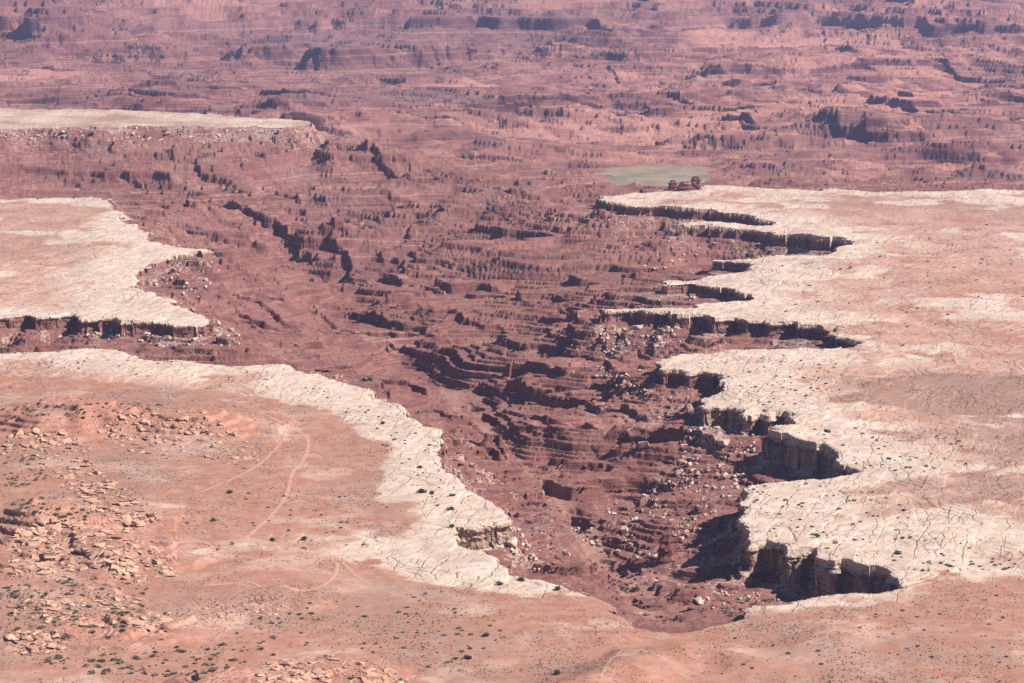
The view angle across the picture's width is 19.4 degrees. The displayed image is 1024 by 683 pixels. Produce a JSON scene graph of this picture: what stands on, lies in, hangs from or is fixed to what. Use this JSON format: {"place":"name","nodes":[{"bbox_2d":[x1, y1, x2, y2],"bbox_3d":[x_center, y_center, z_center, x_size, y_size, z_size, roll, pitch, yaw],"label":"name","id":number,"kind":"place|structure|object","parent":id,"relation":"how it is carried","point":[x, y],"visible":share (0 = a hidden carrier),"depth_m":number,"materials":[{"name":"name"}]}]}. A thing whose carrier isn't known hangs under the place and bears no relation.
{"place":"outdoors","nodes":[
{"label":"outdoors","id":0,"kind":"place"},
{"bbox_2d":[200,431,287,491],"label":"path","id":1,"kind":"structure","parent":0,"point":[274,448],"depth_m":2047.41,"materials":[{"name":"beige soil"}]},
{"bbox_2d":[199,557,339,591],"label":"path","id":2,"kind":"structure","parent":0,"point":[335,572],"depth_m":1704.50,"materials":[{"name":"beige soil"}]},
{"bbox_2d":[241,413,309,538],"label":"dirt road","id":3,"kind":"structure","parent":0,"point":[288,485],"depth_m":2000.07,"materials":[{"name":"beige soil"}]},
{"bbox_2d":[332,555,469,604],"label":"path","id":4,"kind":"structure","parent":0,"point":[353,573],"depth_m":1695.64,"materials":[{"name":"beige soil"}]},
{"bbox_2d":[0,188,1020,633],"bbox_3d":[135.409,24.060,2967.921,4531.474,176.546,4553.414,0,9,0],"label":"rim cliff","id":5,"kind":"structure","parent":0,"point":[800,568],"depth_m":2424.43,"materials":[{"name":"stone"}]},
{"bbox_2d":[0,108,1023,682],"bbox_3d":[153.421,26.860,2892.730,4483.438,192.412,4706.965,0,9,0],"label":"plateau","id":6,"kind":"structure","parent":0,"point":[900,354],"depth_m":1977.52,"materials":[{"name":"beige stone"}]},
{"bbox_2d":[0,535,11,544],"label":"flat rock","id":7,"kind":"object","parent":6,"relation":"on","point":[4,539],"visible":1,"depth_m":1787.16,"materials":[{"name":"brown stone"}]},
{"bbox_2d":[1,568,13,572],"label":"flat rock","id":8,"kind":"object","parent":6,"relation":"on","point":[7,570],"visible":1,"depth_m":1716.11,"materials":[{"name":"beige stone"}]},
{"bbox_2d":[4,646,16,652],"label":"flat rock","id":9,"kind":"object","parent":6,"relation":"on","point":[9,649],"visible":1,"depth_m":1546.19,"materials":[{"name":"beige stone"}]},
{"bbox_2d":[9,564,19,568],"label":"flat rock","id":10,"kind":"object","parent":6,"relation":"on","point":[14,566],"visible":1,"depth_m":1730.33,"materials":[{"name":"beige stone"}]},
{"bbox_2d":[15,429,23,435],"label":"flat rock","id":11,"kind":"object","parent":6,"relation":"on","point":[20,432],"visible":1,"depth_m":2132.19,"materials":[{"name":"beige stone"}]},
{"bbox_2d":[18,538,29,541],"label":"flat rock","id":12,"kind":"object","parent":6,"relation":"on","point":[24,539],"visible":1,"depth_m":1785.59,"materials":[{"name":"beige stone"}]},
{"bbox_2d":[19,546,33,550],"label":"flat rock","id":13,"kind":"object","parent":6,"relation":"on","point":[23,548],"visible":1,"depth_m":1772.62,"materials":[{"name":"brown stone"}]},
{"bbox_2d":[21,634,31,639],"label":"flat rock","id":14,"kind":"object","parent":6,"relation":"on","point":[26,637],"visible":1,"depth_m":1560.25,"materials":[{"name":"beige stone"}]},
{"bbox_2d":[20,635,33,641],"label":"flat rock","id":15,"kind":"object","parent":6,"relation":"on","point":[21,640],"visible":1,"depth_m":1560.54,"materials":[{"name":"beige stone"}]},
{"bbox_2d":[22,529,34,535],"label":"flat rock","id":16,"kind":"object","parent":6,"relation":"on","point":[26,533],"visible":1,"depth_m":1797.50,"materials":[{"name":"beige stone"}]},
{"bbox_2d":[23,559,37,561],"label":"flat rock","id":17,"kind":"object","parent":6,"relation":"on","point":[29,560],"visible":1,"depth_m":1743.94,"materials":[{"name":"beige stone"}]},
{"bbox_2d":[26,566,37,571],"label":"flat rock","id":18,"kind":"object","parent":6,"relation":"on","point":[30,569],"visible":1,"depth_m":1727.17,"materials":[{"name":"beige stone"}]},
{"bbox_2d":[25,646,39,650],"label":"flat rock","id":19,"kind":"object","parent":6,"relation":"on","point":[30,648],"visible":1,"depth_m":1549.38,"materials":[{"name":"beige stone"}]},
{"bbox_2d":[28,541,41,546],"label":"flat rock","id":20,"kind":"object","parent":6,"relation":"on","point":[34,543],"visible":1,"depth_m":1781.59,"materials":[{"name":"beige stone"}]},
{"bbox_2d":[33,427,39,433],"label":"flat rock","id":21,"kind":"object","parent":6,"relation":"on","point":[36,430],"visible":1,"depth_m":2130.91,"materials":[{"name":"beige stone"}]},
{"bbox_2d":[31,638,43,644],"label":"flat rock","id":22,"kind":"object","parent":6,"relation":"on","point":[40,641],"visible":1,"depth_m":1556.16,"materials":[{"name":"beige stone"}]},
{"bbox_2d":[36,528,47,534],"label":"flat rock","id":23,"kind":"object","parent":6,"relation":"on","point":[41,530],"visible":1,"depth_m":1800.40,"materials":[{"name":"beige stone"}]},
{"bbox_2d":[36,538,47,541],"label":"flat rock","id":24,"kind":"object","parent":6,"relation":"on","point":[42,539],"visible":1,"depth_m":1786.10,"materials":[{"name":"beige stone"}]},
{"bbox_2d":[37,515,49,525],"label":"flat rock","id":25,"kind":"object","parent":6,"relation":"on","point":[42,519],"visible":1,"depth_m":1808.35,"materials":[{"name":"beige stone"}]},
{"bbox_2d":[36,561,53,566],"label":"flat rock","id":26,"kind":"object","parent":6,"relation":"on","point":[43,564],"visible":1,"depth_m":1733.23,"materials":[{"name":"beige stone"}]},
{"bbox_2d":[43,633,51,639],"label":"flat rock","id":27,"kind":"object","parent":6,"relation":"on","point":[48,637],"visible":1,"depth_m":1561.88,"materials":[{"name":"beige stone"}]},
{"bbox_2d":[45,523,54,529],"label":"flat rock","id":28,"kind":"object","parent":6,"relation":"on","point":[48,526],"visible":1,"depth_m":1804.80,"materials":[{"name":"beige stone"}]},
{"bbox_2d":[46,643,55,647],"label":"flat rock","id":29,"kind":"object","parent":6,"relation":"on","point":[51,645],"visible":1,"depth_m":1551.88,"materials":[{"name":"beige stone"}]},
{"bbox_2d":[44,556,57,558],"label":"flat rock","id":30,"kind":"object","parent":6,"relation":"on","point":[48,557],"visible":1,"depth_m":1739.06,"materials":[{"name":"beige stone"}]},
{"bbox_2d":[47,515,56,522],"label":"flat rock","id":31,"kind":"object","parent":6,"relation":"on","point":[52,517],"visible":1,"depth_m":1812.65,"materials":[{"name":"beige stone"}]},
{"bbox_2d":[49,607,60,609],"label":"flat rock","id":32,"kind":"object","parent":6,"relation":"on","point":[52,608],"visible":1,"depth_m":1625.30,"materials":[{"name":"beige stone"}]},
{"bbox_2d":[50,519,60,523],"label":"flat rock","id":33,"kind":"object","parent":6,"relation":"on","point":[54,520],"visible":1,"depth_m":1806.97,"materials":[{"name":"beige stone"}]},
{"bbox_2d":[50,521,63,530],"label":"flat rock","id":34,"kind":"object","parent":6,"relation":"on","point":[57,526],"visible":1,"depth_m":1802.68,"materials":[{"name":"beige stone"}]},
{"bbox_2d":[51,629,63,636],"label":"flat rock","id":35,"kind":"object","parent":6,"relation":"on","point":[60,632],"visible":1,"depth_m":1564.76,"materials":[{"name":"beige stone"}]},
{"bbox_2d":[58,541,71,544],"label":"flat rock","id":36,"kind":"object","parent":6,"relation":"on","point":[64,542],"visible":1,"depth_m":1777.15,"materials":[{"name":"beige stone"}]},
{"bbox_2d":[63,476,74,478],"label":"flat rock","id":37,"kind":"object","parent":6,"relation":"on","point":[68,477],"visible":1,"depth_m":1994.91,"materials":[{"name":"beige stone"}]},
{"bbox_2d":[64,548,74,553],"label":"flat rock","id":38,"kind":"object","parent":6,"relation":"on","point":[71,550],"visible":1,"depth_m":1753.31,"materials":[{"name":"beige stone"}]},
{"bbox_2d":[63,518,76,524],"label":"flat rock","id":39,"kind":"object","parent":6,"relation":"on","point":[68,522],"visible":1,"depth_m":1805.77,"materials":[{"name":"beige stone"}]},
{"bbox_2d":[70,558,79,564],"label":"flat rock","id":40,"kind":"object","parent":6,"relation":"on","point":[75,561],"visible":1,"depth_m":1732.26,"materials":[{"name":"beige stone"}]},
{"bbox_2d":[73,545,87,553],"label":"flat rock","id":41,"kind":"object","parent":6,"relation":"on","point":[78,549],"visible":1,"depth_m":1749.49,"materials":[{"name":"beige stone"}]},
{"bbox_2d":[77,565,87,570],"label":"flat rock","id":42,"kind":"object","parent":6,"relation":"on","point":[81,567],"visible":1,"depth_m":1725.13,"materials":[{"name":"beige stone"}]},
{"bbox_2d":[79,533,92,535],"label":"flat rock","id":43,"kind":"object","parent":6,"relation":"on","point":[88,534],"visible":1,"depth_m":1781.18,"materials":[{"name":"beige stone"}]},
{"bbox_2d":[85,498,96,503],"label":"flat rock","id":44,"kind":"object","parent":6,"relation":"on","point":[91,500],"visible":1,"depth_m":1900.55,"materials":[{"name":"beige stone"}]},
{"bbox_2d":[88,552,98,559],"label":"flat rock","id":45,"kind":"object","parent":6,"relation":"on","point":[94,556],"visible":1,"depth_m":1736.40,"materials":[{"name":"beige stone"}]},
{"bbox_2d":[93,563,102,568],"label":"flat rock","id":46,"kind":"object","parent":6,"relation":"on","point":[98,565],"visible":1,"depth_m":1725.42,"materials":[{"name":"beige stone"}]},
{"bbox_2d":[93,532,105,536],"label":"flat rock","id":47,"kind":"object","parent":6,"relation":"on","point":[99,534],"visible":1,"depth_m":1782.86,"materials":[{"name":"beige stone"}]},
{"bbox_2d":[97,505,108,508],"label":"flat rock","id":48,"kind":"object","parent":6,"relation":"on","point":[101,506],"visible":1,"depth_m":1888.10,"materials":[{"name":"beige stone"}]},
{"bbox_2d":[100,529,112,532],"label":"flat rock","id":49,"kind":"object","parent":6,"relation":"on","point":[105,530],"visible":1,"depth_m":1792.15,"materials":[{"name":"beige stone"}]},
{"bbox_2d":[104,550,112,556],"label":"flat rock","id":50,"kind":"object","parent":6,"relation":"on","point":[108,553],"visible":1,"depth_m":1734.56,"materials":[{"name":"beige stone"}]},
{"bbox_2d":[104,559,115,563],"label":"flat rock","id":51,"kind":"object","parent":6,"relation":"on","point":[109,561],"visible":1,"depth_m":1726.94,"materials":[{"name":"beige stone"}]},
{"bbox_2d":[109,507,117,510],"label":"flat rock","id":52,"kind":"object","parent":6,"relation":"on","point":[113,508],"visible":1,"depth_m":1882.54,"materials":[{"name":"beige stone"}]},
{"bbox_2d":[114,555,124,560],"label":"flat rock","id":53,"kind":"object","parent":6,"relation":"on","point":[120,556],"visible":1,"depth_m":1733.61,"materials":[{"name":"beige stone"}]},
{"bbox_2d":[118,501,129,505],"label":"flat rock","id":54,"kind":"object","parent":6,"relation":"on","point":[124,503],"visible":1,"depth_m":1895.47,"materials":[{"name":"beige stone"}]},
{"bbox_2d":[121,514,132,520],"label":"flat rock","id":55,"kind":"object","parent":6,"relation":"on","point":[128,517],"visible":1,"depth_m":1846.39,"materials":[{"name":"beige stone"}]},
{"bbox_2d":[126,567,138,572],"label":"flat rock","id":56,"kind":"object","parent":6,"relation":"on","point":[130,569],"visible":1,"depth_m":1723.05,"materials":[{"name":"beige stone"}]},
{"bbox_2d":[131,544,139,548],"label":"flat rock","id":57,"kind":"object","parent":6,"relation":"on","point":[134,546],"visible":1,"depth_m":1755.24,"materials":[{"name":"beige stone"}]},
{"bbox_2d":[132,519,141,524],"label":"flat rock","id":58,"kind":"object","parent":6,"relation":"on","point":[137,521],"visible":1,"depth_m":1829.86,"materials":[{"name":"beige stone"}]},
{"bbox_2d":[131,618,144,624],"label":"flat rock","id":59,"kind":"object","parent":6,"relation":"on","point":[138,621],"visible":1,"depth_m":1583.19,"materials":[{"name":"beige stone"}]},
{"bbox_2d":[132,520,144,527],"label":"flat rock","id":60,"kind":"object","parent":6,"relation":"on","point":[142,522],"visible":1,"depth_m":1830.50,"materials":[{"name":"beige stone"}]},
{"bbox_2d":[140,553,149,560],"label":"flat rock","id":61,"kind":"object","parent":6,"relation":"on","point":[145,555],"visible":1,"depth_m":1740.72,"materials":[{"name":"beige stone"}]},
{"bbox_2d":[141,560,152,563],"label":"flat rock","id":62,"kind":"object","parent":6,"relation":"on","point":[146,562],"visible":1,"depth_m":1736.79,"materials":[{"name":"beige stone"}]},
{"bbox_2d":[145,624,153,630],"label":"flat rock","id":63,"kind":"object","parent":6,"relation":"on","point":[150,627],"visible":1,"depth_m":1578.85,"materials":[{"name":"beige stone"}]},
{"bbox_2d":[153,424,162,428],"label":"flat rock","id":64,"kind":"object","parent":6,"relation":"on","point":[157,426],"visible":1,"depth_m":2141.36,"materials":[{"name":"brown stone"}]},
{"bbox_2d":[160,616,171,621],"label":"flat rock","id":65,"kind":"object","parent":6,"relation":"on","point":[164,618],"visible":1,"depth_m":1592.50,"materials":[{"name":"beige stone"}]},
{"bbox_2d":[0,408,408,682],"bbox_3d":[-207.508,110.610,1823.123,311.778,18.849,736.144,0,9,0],"label":"rubble","id":66,"kind":"object","parent":6,"relation":"on","point":[70,566],"visible":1,"depth_m":1738.34,"materials":[{"name":"beige stone"}]},
{"bbox_2d":[280,661,292,665],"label":"flat rock","id":67,"kind":"object","parent":6,"relation":"on","point":[287,663],"visible":1,"depth_m":1514.57,"materials":[{"name":"beige stone"}]},
{"bbox_2d":[302,672,314,680],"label":"flat rock","id":68,"kind":"object","parent":6,"relation":"on","point":[306,677],"visible":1,"depth_m":1488.29,"materials":[{"name":"beige stone"}]},
{"bbox_2d":[313,667,326,674],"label":"flat rock","id":69,"kind":"object","parent":6,"relation":"on","point":[319,670],"visible":1,"depth_m":1493.03,"materials":[{"name":"beige stone"}]},
{"bbox_2d":[328,657,339,660],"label":"flat rock","id":70,"kind":"object","parent":6,"relation":"on","point":[334,658],"visible":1,"depth_m":1528.59,"materials":[{"name":"beige stone"}]},
{"bbox_2d":[361,679,372,682],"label":"flat rock","id":71,"kind":"object","parent":6,"relation":"on","point":[365,681],"visible":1,"depth_m":1486.28,"materials":[{"name":"beige stone"}]},
{"bbox_2d":[365,672,380,677],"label":"flat rock","id":72,"kind":"object","parent":6,"relation":"on","point":[373,675],"visible":1,"depth_m":1497.94,"materials":[{"name":"beige stone"}]},
{"bbox_2d":[384,668,397,674],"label":"flat rock","id":73,"kind":"object","parent":6,"relation":"on","point":[391,671],"visible":1,"depth_m":1507.55,"materials":[{"name":"beige stone"}]},
{"bbox_2d":[416,489,426,492],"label":"juniper tree","id":74,"kind":"object","parent":6,"relation":"on","point":[421,491],"visible":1,"depth_m":1943.06,"materials":[{"name":"green plant"}]},
{"bbox_2d":[463,654,471,658],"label":"juniper tree","id":75,"kind":"object","parent":6,"relation":"on","point":[465,656],"visible":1,"depth_m":1541.89,"materials":[{"name":"green plant"}]},
{"bbox_2d":[0,188,1023,682],"bbox_3d":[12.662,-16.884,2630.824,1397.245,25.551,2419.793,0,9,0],"label":"scrub","id":76,"kind":"object","parent":6,"relation":"on","point":[822,678],"visible":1,"depth_m":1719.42,"materials":[{"name":"green plant"}]},
{"bbox_2d":[0,110,1023,632],"bbox_3d":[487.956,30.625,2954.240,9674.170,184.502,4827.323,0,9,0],"label":"canyon terrain","id":77,"kind":"structure","parent":0,"point":[422,288],"depth_m":3006.26,"materials":[{"name":"brown stone"}]},
{"bbox_2d":[361,376,375,381],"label":"green bush","id":78,"kind":"object","parent":77,"relation":"on","point":[367,378],"visible":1,"depth_m":2447.90,"materials":[{"name":"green plant"}]},
{"bbox_2d":[1,127,813,610],"bbox_3d":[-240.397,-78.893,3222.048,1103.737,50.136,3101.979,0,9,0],"label":"rubble","id":79,"kind":"object","parent":77,"relation":"on","point":[573,371],"visible":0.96,"depth_m":2450.78,"materials":[{"name":"brown stone"}]},
{"bbox_2d":[506,536,517,549],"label":"fallen boulder","id":80,"kind":"object","parent":77,"relation":"on","point":[512,541],"visible":1,"depth_m":1869.85,"materials":[{"name":"beige stone"}]},
{"bbox_2d":[442,391,737,624],"bbox_3d":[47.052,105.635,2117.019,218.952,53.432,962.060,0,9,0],"label":"rubble","id":81,"kind":"object","parent":77,"relation":"on","point":[689,602],"visible":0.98,"depth_m":2001.51,"materials":[{"name":"brown stone"}]},
{"bbox_2d":[621,526,628,533],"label":"fallen boulder","id":82,"kind":"object","parent":77,"relation":"on","point":[624,529],"visible":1,"depth_m":1986.01,"materials":[{"name":"beige stone"}]},
{"bbox_2d":[632,324,643,329],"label":"fallen boulder","id":83,"kind":"object","parent":77,"relation":"on","point":[635,327],"visible":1,"depth_m":2738.88,"materials":[{"name":"beige stone"}]},
{"bbox_2d":[638,441,648,447],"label":"fallen boulder","id":84,"kind":"object","parent":77,"relation":"on","point":[642,444],"visible":1,"depth_m":2226.26,"materials":[{"name":"stone"}]},
{"bbox_2d":[657,533,674,563],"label":"rock spire","id":85,"kind":"object","parent":77,"relation":"on","point":[666,551],"visible":1,"depth_m":1894.81,"materials":[{"name":"brown stone"}]},
{"bbox_2d":[668,180,677,190],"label":"rock spire","id":86,"kind":"object","parent":77,"relation":"on","point":[672,184],"visible":0.86,"depth_m":4263.29,"materials":[{"name":"brown stone"}]},
{"bbox_2d":[675,181,693,190],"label":"rock spire","id":87,"kind":"object","parent":77,"relation":"on","point":[684,185],"visible":1,"depth_m":3786.16,"materials":[{"name":"brown stone"}]},
{"bbox_2d":[690,176,702,189],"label":"rock spire","id":88,"kind":"object","parent":77,"relation":"on","point":[696,184],"visible":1,"depth_m":3790.97,"materials":[{"name":"brown stone"}]},
{"bbox_2d":[694,597,703,604],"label":"fallen boulder","id":89,"kind":"object","parent":77,"relation":"on","point":[697,600],"visible":1,"depth_m":1726.61,"materials":[{"name":"beige stone"}]},
{"bbox_2d":[718,439,729,445],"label":"fallen boulder","id":90,"kind":"object","parent":77,"relation":"on","point":[723,442],"visible":1,"depth_m":2205.21,"materials":[{"name":"beige stone"}]},
{"bbox_2d":[0,0,1023,185],"bbox_3d":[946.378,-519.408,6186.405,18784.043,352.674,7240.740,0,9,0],"label":"distant terrain","id":91,"kind":"structure","parent":0,"point":[592,90],"depth_m":7528.58,"materials":[{"name":"brown stone"}]},
{"bbox_2d":[50,0,1023,43],"bbox_3d":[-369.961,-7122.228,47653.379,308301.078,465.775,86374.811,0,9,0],"label":"distant hills","id":92,"kind":"structure","parent":0,"point":[778,21],"depth_m":10009.04,"materials":[{"name":"brown stone"}]},
{"bbox_2d":[600,649,689,679],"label":"path","id":93,"kind":"structure","parent":0,"point":[603,670],"depth_m":1519.88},
{"bbox_2d":[593,165,709,186],"bbox_3d":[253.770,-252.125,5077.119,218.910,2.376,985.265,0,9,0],"label":"meadow","id":94,"kind":"structure","parent":0,"point":[653,175],"depth_m":5385.51,"materials":[{"name":"green plant"}]}
]}

